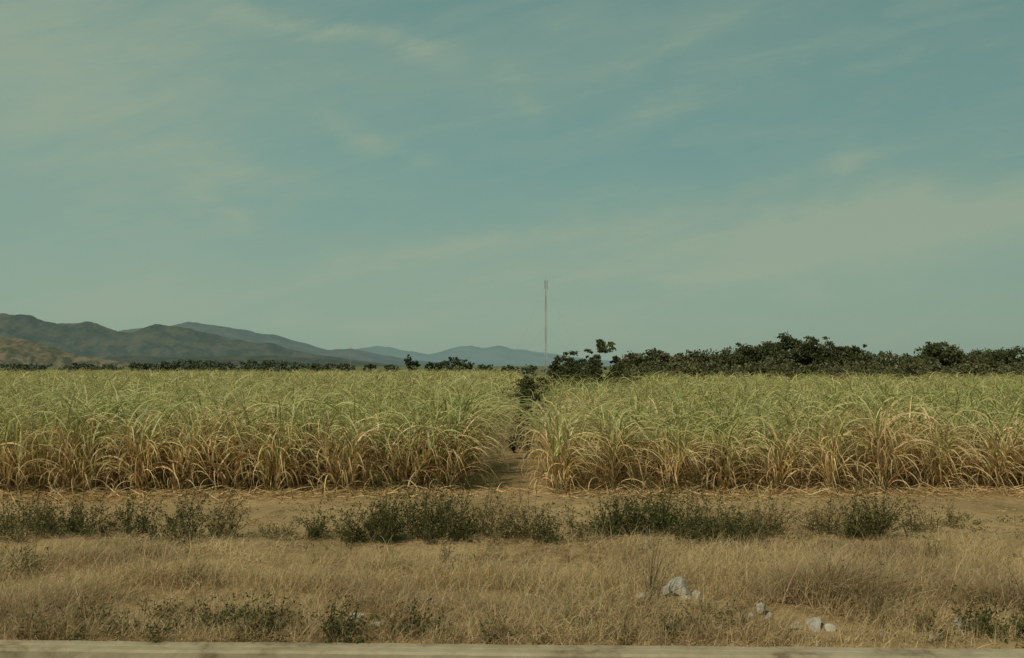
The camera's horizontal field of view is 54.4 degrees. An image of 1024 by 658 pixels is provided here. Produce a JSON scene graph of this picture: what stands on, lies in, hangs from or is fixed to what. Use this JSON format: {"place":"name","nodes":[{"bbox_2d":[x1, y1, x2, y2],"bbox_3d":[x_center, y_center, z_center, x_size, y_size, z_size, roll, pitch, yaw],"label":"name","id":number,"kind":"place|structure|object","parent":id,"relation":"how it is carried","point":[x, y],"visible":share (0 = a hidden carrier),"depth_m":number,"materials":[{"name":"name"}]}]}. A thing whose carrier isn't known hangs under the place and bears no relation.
{"place":"outdoors","nodes":[
{"label":"outdoors","id":0,"kind":"place"},
{"bbox_2d":[0,337,129,366],"bbox_3d":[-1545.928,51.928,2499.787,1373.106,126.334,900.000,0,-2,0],"label":"hill","id":1,"kind":"structure","parent":0,"point":[19,351],"depth_m":2448.66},
{"bbox_2d":[0,313,402,365],"bbox_3d":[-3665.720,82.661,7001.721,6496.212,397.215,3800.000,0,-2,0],"label":"mountain range","id":2,"kind":"structure","parent":0,"point":[88,339],"depth_m":6842.06,"materials":[{"name":"grey stone"}]},
{"bbox_2d":[102,355,385,366],"bbox_3d":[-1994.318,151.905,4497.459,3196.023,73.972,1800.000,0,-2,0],"label":"hills","id":3,"kind":"structure","parent":0,"point":[234,360],"depth_m":4388.23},
{"bbox_2d":[0,366,533,499],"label":"sugarcane field","id":4,"kind":"structure","parent":0,"point":[143,425],"depth_m":21.55,"materials":[{"name":"plant"}]},
{"bbox_2d":[118,322,477,365],"bbox_3d":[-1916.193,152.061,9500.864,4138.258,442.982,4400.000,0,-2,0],"label":"mountain range","id":5,"kind":"structure","parent":0,"point":[244,335],"depth_m":9309.46,"materials":[{"name":"grey stone"}]},
{"bbox_2d":[356,345,613,365],"bbox_3d":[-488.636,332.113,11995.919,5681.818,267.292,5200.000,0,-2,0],"label":"mountain range","id":6,"kind":"structure","parent":0,"point":[499,355],"depth_m":11418.85,"materials":[{"name":"grey stone"}]},
{"bbox_2d":[0,366,1023,648],"bbox_3d":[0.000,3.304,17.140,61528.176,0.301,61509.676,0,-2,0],"label":"ground","id":7,"kind":"structure","parent":0,"point":[500,478],"depth_m":16.04,"materials":[{"name":"soil"}]},
{"bbox_2d":[0,521,60,578],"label":"weed bush","id":8,"kind":"object","parent":7,"relation":"on","point":[26,563],"visible":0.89,"depth_m":13.08,"materials":[{"name":"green plant"}]},
{"bbox_2d":[0,489,66,544],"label":"weed bush","id":9,"kind":"object","parent":7,"relation":"on","point":[21,530],"visible":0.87,"depth_m":15.24,"materials":[{"name":"green plant"}]},
{"bbox_2d":[0,471,103,534],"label":"weed bush","id":10,"kind":"object","parent":7,"relation":"on","point":[30,507],"visible":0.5,"depth_m":16.20,"materials":[{"name":"green plant"}]},
{"bbox_2d":[0,477,133,538],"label":"weed bush","id":11,"kind":"object","parent":7,"relation":"on","point":[50,524],"visible":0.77,"depth_m":15.90,"materials":[{"name":"green plant"}]},
{"bbox_2d":[13,589,122,639],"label":"weed bush","id":12,"kind":"object","parent":7,"relation":"on","point":[40,621],"visible":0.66,"depth_m":9.94,"materials":[{"name":"green plant"}]},
{"bbox_2d":[41,594,136,638],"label":"weed bush","id":13,"kind":"object","parent":7,"relation":"on","point":[94,614],"visible":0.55,"depth_m":10.11,"materials":[{"name":"green plant"}]},
{"bbox_2d":[29,474,185,537],"bbox_3d":[-6.256,2.801,16.049,1.744,0.989,2.153,-1,-3,33],"label":"weed bush","id":14,"kind":"object","parent":7,"relation":"on","point":[82,527],"visible":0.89,"depth_m":15.72,"materials":[{"name":"green plant"}]},
{"bbox_2d":[55,587,207,640],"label":"weed bush","id":15,"kind":"object","parent":7,"relation":"on","point":[153,617],"visible":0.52,"depth_m":10.31,"materials":[{"name":"green plant"}]},
{"bbox_2d":[73,598,236,641],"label":"weed bush","id":16,"kind":"object","parent":7,"relation":"on","point":[157,632],"visible":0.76,"depth_m":10.01,"materials":[{"name":"green plant"}]},
{"bbox_2d":[110,469,233,544],"bbox_3d":[-5.195,2.720,15.420,1.712,1.117,1.816,0,-2,0],"label":"weed bush","id":17,"kind":"object","parent":7,"relation":"on","point":[184,525],"visible":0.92,"depth_m":15.35,"materials":[{"name":"green plant"}]},
{"bbox_2d":[177,555,223,587],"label":"weed bush","id":18,"kind":"object","parent":7,"relation":"on","point":[200,572],"visible":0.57,"depth_m":12.27,"materials":[{"name":"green plant"}]},
{"bbox_2d":[163,470,280,538],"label":"weed bush","id":19,"kind":"object","parent":7,"relation":"on","point":[230,522],"visible":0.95,"depth_m":15.47,"materials":[{"name":"green plant"}]},
{"bbox_2d":[156,597,317,639],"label":"weed bush","id":20,"kind":"object","parent":7,"relation":"on","point":[250,620],"visible":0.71,"depth_m":9.95,"materials":[{"name":"green plant"}]},
{"bbox_2d":[206,591,300,635],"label":"weed bush","id":21,"kind":"object","parent":7,"relation":"on","point":[247,614],"visible":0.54,"depth_m":10.06,"materials":[{"name":"green plant"}]},
{"bbox_2d":[0,354,537,374],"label":"distant tree line","id":22,"kind":"object","parent":7,"relation":"on","point":[266,365],"visible":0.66,"depth_m":301.71,"materials":[{"name":"green plant"}]},
{"bbox_2d":[237,597,339,642],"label":"weed bush","id":23,"kind":"object","parent":7,"relation":"on","point":[259,627],"visible":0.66,"depth_m":9.84,"materials":[{"name":"green plant"}]},
{"bbox_2d":[258,512,328,540],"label":"weed bush","id":24,"kind":"object","parent":7,"relation":"on","point":[275,531],"visible":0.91,"depth_m":15.65,"materials":[{"name":"green plant"}]},
{"bbox_2d":[292,493,344,540],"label":"weed bush","id":25,"kind":"object","parent":7,"relation":"on","point":[313,531],"visible":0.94,"depth_m":15.75,"materials":[{"name":"green plant"}]},
{"bbox_2d":[272,586,376,642],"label":"weed bush","id":26,"kind":"object","parent":7,"relation":"on","point":[337,624],"visible":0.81,"depth_m":9.81,"materials":[{"name":"green plant"}]},
{"bbox_2d":[317,509,376,542],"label":"weed bush","id":27,"kind":"object","parent":7,"relation":"on","point":[358,530],"visible":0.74,"depth_m":15.56,"materials":[{"name":"green plant"}]},
{"bbox_2d":[351,613,363,623],"bbox_3d":[-1.645,3.062,10.500,0.104,0.170,0.210,2,-3,-42],"label":"rock","id":28,"kind":"object","parent":7,"relation":"on","point":[360,614],"visible":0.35,"depth_m":10.44,"materials":[{"name":"stone"}]},
{"bbox_2d":[311,457,449,547],"bbox_3d":[-2.041,2.657,15.721,2.153,1.359,1.829,0,-2,0],"label":"weed bush","id":29,"kind":"object","parent":7,"relation":"on","point":[396,509],"visible":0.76,"depth_m":15.59,"materials":[{"name":"green plant"}]},
{"bbox_2d":[349,602,413,643],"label":"weed bush","id":30,"kind":"object","parent":7,"relation":"on","point":[361,639],"visible":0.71,"depth_m":10.02,"materials":[{"name":"green plant"}]},
{"bbox_2d":[323,462,471,542],"bbox_3d":[-1.688,2.717,15.763,1.570,1.236,2.535,-1,-2,30],"label":"weed bush","id":31,"kind":"object","parent":7,"relation":"on","point":[384,523],"visible":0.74,"depth_m":15.62,"materials":[{"name":"green plant"}]},
{"bbox_2d":[371,480,490,543],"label":"weed bush","id":32,"kind":"object","parent":7,"relation":"on","point":[450,531],"visible":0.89,"depth_m":15.25,"materials":[{"name":"green plant"}]},
{"bbox_2d":[397,597,466,638],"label":"weed bush","id":33,"kind":"object","parent":7,"relation":"on","point":[421,630],"visible":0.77,"depth_m":9.99,"materials":[{"name":"brown plant"}]},
{"bbox_2d":[393,462,520,538],"bbox_3d":[-1.028,2.700,15.770,1.898,1.216,1.784,-2,-3,44],"label":"weed bush","id":34,"kind":"object","parent":7,"relation":"on","point":[447,514],"visible":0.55,"depth_m":15.83,"materials":[{"name":"green plant"}]},
{"bbox_2d":[428,533,488,568],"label":"weed bush","id":35,"kind":"object","parent":7,"relation":"on","point":[444,547],"visible":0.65,"depth_m":13.75,"materials":[{"name":"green plant"}]},
{"bbox_2d":[0,489,1023,649],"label":"dry grass","id":36,"kind":"structure","parent":7,"relation":"on","point":[61,594],"depth_m":11.49,"materials":[{"name":"beige plant"}]},
{"bbox_2d":[0,640,1023,657],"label":"kerb","id":37,"kind":"structure","parent":7,"relation":"on","point":[64,649],"depth_m":9.43,"materials":[{"name":"concrete"}]},
{"bbox_2d":[0,476,1023,506],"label":"cane leaf litter","id":38,"kind":"object","parent":7,"relation":"on","point":[810,491],"visible":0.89,"depth_m":20.36,"materials":[{"name":"beige plant"}]},
{"bbox_2d":[0,492,1023,565],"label":"ground cover weeds","id":39,"kind":"object","parent":7,"relation":"on","point":[978,527],"visible":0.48,"depth_m":16.11,"materials":[{"name":"green plant"}]},
{"bbox_2d":[457,464,573,537],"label":"weed bush","id":40,"kind":"object","parent":7,"relation":"on","point":[490,521],"visible":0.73,"depth_m":15.62,"materials":[{"name":"green plant"}]},
{"bbox_2d":[476,610,556,649],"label":"weed bush","id":41,"kind":"object","parent":7,"relation":"on","point":[509,631],"visible":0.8,"depth_m":9.74,"materials":[{"name":"green plant"}]},
{"bbox_2d":[500,375,541,428],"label":"shrub","id":42,"kind":"object","parent":7,"relation":"on","point":[519,387],"visible":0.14,"depth_m":37.90,"materials":[{"name":"green plant"}]},
{"bbox_2d":[467,490,591,545],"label":"weed bush","id":43,"kind":"object","parent":7,"relation":"on","point":[518,529],"visible":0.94,"depth_m":15.29,"materials":[{"name":"green plant"}]},
{"bbox_2d":[507,368,571,414],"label":"shrub","id":44,"kind":"object","parent":7,"relation":"on","point":[539,379],"visible":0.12,"depth_m":43.00,"materials":[{"name":"green plant"}]},
{"bbox_2d":[513,280,570,373],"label":"radio mast","id":45,"kind":"object","parent":7,"relation":"on","point":[545,322],"visible":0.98,"depth_m":300.09,"materials":[{"name":"metal"}]},
{"bbox_2d":[511,505,590,544],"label":"weed bush","id":46,"kind":"object","parent":7,"relation":"on","point":[547,532],"visible":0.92,"depth_m":15.21,"materials":[{"name":"green plant"}]},
{"bbox_2d":[541,355,566,385],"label":"tree","id":47,"kind":"object","parent":7,"relation":"on","point":[555,366],"visible":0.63,"depth_m":59.67,"materials":[{"name":"green plant"}]},
{"bbox_2d":[559,361,585,387],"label":"tree","id":48,"kind":"object","parent":7,"relation":"on","point":[570,371],"visible":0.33,"depth_m":56.68,"materials":[{"name":"green plant"}]},
{"bbox_2d":[558,350,586,386],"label":"tree","id":49,"kind":"object","parent":7,"relation":"on","point":[564,358],"visible":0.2,"depth_m":61.91,"materials":[{"name":"green plant"}]},
{"bbox_2d":[578,348,606,375],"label":"tree","id":50,"kind":"object","parent":7,"relation":"on","point":[595,358],"visible":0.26,"depth_m":61.77,"materials":[{"name":"green plant"}]},
{"bbox_2d":[579,362,608,390],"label":"tree","id":51,"kind":"object","parent":7,"relation":"on","point":[592,371],"visible":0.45,"depth_m":57.93,"materials":[{"name":"green plant"}]},
{"bbox_2d":[561,476,633,541],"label":"weed bush","id":52,"kind":"object","parent":7,"relation":"on","point":[594,523],"visible":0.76,"depth_m":15.69,"materials":[{"name":"green plant"}]},
{"bbox_2d":[568,604,636,644],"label":"weed bush","id":53,"kind":"object","parent":7,"relation":"on","point":[622,640],"visible":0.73,"depth_m":9.99,"materials":[{"name":"brown plant"}]},
{"bbox_2d":[588,339,624,387],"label":"tree","id":54,"kind":"object","parent":7,"relation":"on","point":[601,344],"visible":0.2,"depth_m":62.82,"materials":[{"name":"green plant"}]},
{"bbox_2d":[609,355,622,378],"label":"tree","id":55,"kind":"object","parent":7,"relation":"on","point":[615,358],"visible":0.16,"depth_m":63.91,"materials":[{"name":"green plant"}]},
{"bbox_2d":[566,454,683,535],"bbox_3d":[1.849,2.575,15.901,1.713,1.435,1.504,-1,-2,18],"label":"weed bush","id":56,"kind":"object","parent":7,"relation":"on","point":[619,519],"visible":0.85,"depth_m":15.75,"materials":[{"name":"green plant"}]},
{"bbox_2d":[609,361,645,391],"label":"tree","id":57,"kind":"object","parent":7,"relation":"on","point":[620,372],"visible":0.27,"depth_m":59.65,"materials":[{"name":"green plant"}]},
{"bbox_2d":[636,592,647,604],"bbox_3d":[1.457,3.038,11.183,0.140,0.153,0.099,1,-2,-29],"label":"rock","id":58,"kind":"object","parent":7,"relation":"on","point":[641,593],"visible":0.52,"depth_m":11.16,"materials":[{"name":"stone"}]},
{"bbox_2d":[605,604,700,642],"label":"weed bush","id":59,"kind":"object","parent":7,"relation":"on","point":[664,623],"visible":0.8,"depth_m":9.85,"materials":[{"name":"brown plant"}]},
{"bbox_2d":[583,470,742,536],"bbox_3d":[2.445,2.786,15.815,2.042,1.013,2.359,-2,-3,36],"label":"weed bush","id":60,"kind":"object","parent":7,"relation":"on","point":[664,510],"visible":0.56,"depth_m":16.06,"materials":[{"name":"green plant"}]},
{"bbox_2d":[621,517,711,604],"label":"dead weed","id":61,"kind":"object","parent":7,"relation":"on","point":[650,581],"visible":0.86,"depth_m":11.19,"materials":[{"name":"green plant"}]},
{"bbox_2d":[662,585,671,596],"bbox_3d":[1.803,3.062,11.573,0.124,0.171,0.189,0,-2,9],"label":"rock","id":62,"kind":"object","parent":7,"relation":"on","point":[667,588],"visible":0.62,"depth_m":11.53,"materials":[{"name":"stone"}]},
{"bbox_2d":[621,485,724,545],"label":"weed bush","id":63,"kind":"object","parent":7,"relation":"on","point":[676,529],"visible":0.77,"depth_m":15.62,"materials":[{"name":"green plant"}]},
{"bbox_2d":[667,577,689,595],"bbox_3d":[1.941,3.019,11.629,0.291,0.250,0.140,0,-2,-13],"label":"rock","id":64,"kind":"object","parent":7,"relation":"on","point":[677,584],"visible":0.6,"depth_m":11.60,"materials":[{"name":"stone"}]},
{"bbox_2d":[693,590,700,598],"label":"rock","id":65,"kind":"object","parent":7,"relation":"on","point":[697,596],"visible":0.52,"depth_m":11.39,"materials":[{"name":"stone"}]},
{"bbox_2d":[669,595,754,634],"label":"weed bush","id":66,"kind":"object","parent":7,"relation":"on","point":[725,617],"visible":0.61,"depth_m":10.13,"materials":[{"name":"brown plant"}]},
{"bbox_2d":[672,483,769,546],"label":"weed bush","id":67,"kind":"object","parent":7,"relation":"on","point":[710,527],"visible":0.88,"depth_m":15.06,"materials":[{"name":"green plant"}]},
{"bbox_2d":[710,500,780,546],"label":"weed bush","id":68,"kind":"object","parent":7,"relation":"on","point":[745,523],"visible":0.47,"depth_m":15.55,"materials":[{"name":"green plant"}]},
{"bbox_2d":[756,603,765,613],"bbox_3d":[2.658,2.994,10.639,0.104,0.148,0.161,-1,-2,17],"label":"rock","id":69,"kind":"object","parent":7,"relation":"on","point":[763,605],"visible":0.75,"depth_m":10.60,"materials":[{"name":"stone"}]},
{"bbox_2d":[712,479,831,543],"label":"weed bush","id":70,"kind":"object","parent":7,"relation":"on","point":[756,521],"visible":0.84,"depth_m":15.85,"materials":[{"name":"green plant"}]},
{"bbox_2d":[791,621,801,628],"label":"rock","id":71,"kind":"object","parent":7,"relation":"on","point":[796,622],"visible":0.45,"depth_m":10.21,"materials":[{"name":"stone"}]},
{"bbox_2d":[806,616,820,631],"bbox_3d":[3.127,3.056,10.308,0.150,0.147,0.314,-1,-2,14],"label":"rock","id":72,"kind":"object","parent":7,"relation":"on","point":[814,620],"visible":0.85,"depth_m":10.29,"materials":[{"name":"stone"}]},
{"bbox_2d":[769,478,865,544],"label":"weed bush","id":73,"kind":"object","parent":7,"relation":"on","point":[824,527],"visible":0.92,"depth_m":15.95,"materials":[{"name":"green plant"}]},
{"bbox_2d":[613,331,1023,381],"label":"tree line","id":74,"kind":"object","parent":7,"relation":"on","point":[809,355],"visible":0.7,"depth_m":99.31,"materials":[{"name":"green plant"}]},
{"bbox_2d":[824,624,835,631],"bbox_3d":[3.252,3.060,10.208,0.100,0.080,0.135,-16,5,-23],"label":"rock","id":75,"kind":"object","parent":7,"relation":"on","point":[832,629],"visible":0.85,"depth_m":10.18,"materials":[{"name":"stone"}]},
{"bbox_2d":[771,539,923,624],"bbox_3d":[3.671,2.746,11.084,1.727,0.814,1.792,0,-2,0],"label":"grass clump","id":76,"kind":"object","parent":7,"relation":"on","point":[858,594],"visible":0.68,"depth_m":10.85,"materials":[{"name":"brown plant"}]},
{"bbox_2d":[803,481,910,542],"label":"weed bush","id":77,"kind":"object","parent":7,"relation":"on","point":[852,516],"visible":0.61,"depth_m":15.64,"materials":[{"name":"green plant"}]},
{"bbox_2d":[833,474,943,540],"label":"weed bush","id":78,"kind":"object","parent":7,"relation":"on","point":[878,526],"visible":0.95,"depth_m":15.33,"materials":[{"name":"green plant"}]},
{"bbox_2d":[877,591,950,641],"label":"weed bush","id":79,"kind":"object","parent":7,"relation":"on","point":[922,620],"visible":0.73,"depth_m":10.11,"materials":[{"name":"brown plant"}]},
{"bbox_2d":[875,535,955,566],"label":"weed bush","id":80,"kind":"object","parent":7,"relation":"on","point":[936,552],"visible":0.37,"depth_m":13.50,"materials":[{"name":"green plant"}]},
{"bbox_2d":[899,502,951,530],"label":"weed bush","id":81,"kind":"object","parent":7,"relation":"on","point":[932,524],"visible":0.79,"depth_m":16.02,"materials":[{"name":"green plant"}]},
{"bbox_2d":[954,616,962,629],"bbox_3d":[4.660,3.073,10.387,0.082,0.154,0.158,-1,-2,19],"label":"rock","id":82,"kind":"object","parent":7,"relation":"on","point":[958,621],"visible":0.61,"depth_m":10.37,"materials":[{"name":"stone"}]},
{"bbox_2d":[939,496,979,527],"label":"weed bush","id":83,"kind":"object","parent":7,"relation":"on","point":[957,518],"visible":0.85,"depth_m":16.49,"materials":[{"name":"green plant"}]},
{"bbox_2d":[944,582,1023,647],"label":"weed bush","id":84,"kind":"object","parent":7,"relation":"on","point":[983,621],"visible":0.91,"depth_m":10.12,"materials":[{"name":"green plant"}]},
{"bbox_2d":[972,559,1023,615],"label":"dead weed","id":85,"kind":"object","parent":7,"relation":"on","point":[1013,592],"visible":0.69,"depth_m":11.05,"materials":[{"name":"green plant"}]},
{"bbox_2d":[998,613,1023,640],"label":"weed bush","id":86,"kind":"object","parent":7,"relation":"on","point":[1020,626],"visible":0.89,"depth_m":9.94,"materials":[{"name":"green plant"}]},
{"bbox_2d":[0,0,1023,360],"label":"sky","id":87,"kind":"structure","parent":0,"point":[679,176],"materials":[{"name":"blue"}]},
{"bbox_2d":[488,369,1023,494],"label":"sugarcane field","id":88,"kind":"structure","parent":0,"point":[886,427],"depth_m":21.80,"materials":[{"name":"plant"}]},
{"bbox_2d":[508,405,538,459],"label":"shrub","id":89,"kind":"object","parent":88,"relation":"on","point":[516,437],"visible":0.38,"depth_m":28.34,"materials":[{"name":"green plant"}]},
{"bbox_2d":[507,388,545,453],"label":"shrub","id":90,"kind":"object","parent":88,"relation":"on","point":[537,397],"visible":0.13,"depth_m":30.83,"materials":[{"name":"green plant"}]},
{"bbox_2d":[518,375,549,446],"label":"shrub","id":91,"kind":"object","parent":88,"relation":"on","point":[529,384],"visible":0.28,"depth_m":33.91,"materials":[{"name":"green plant"}]}
]}

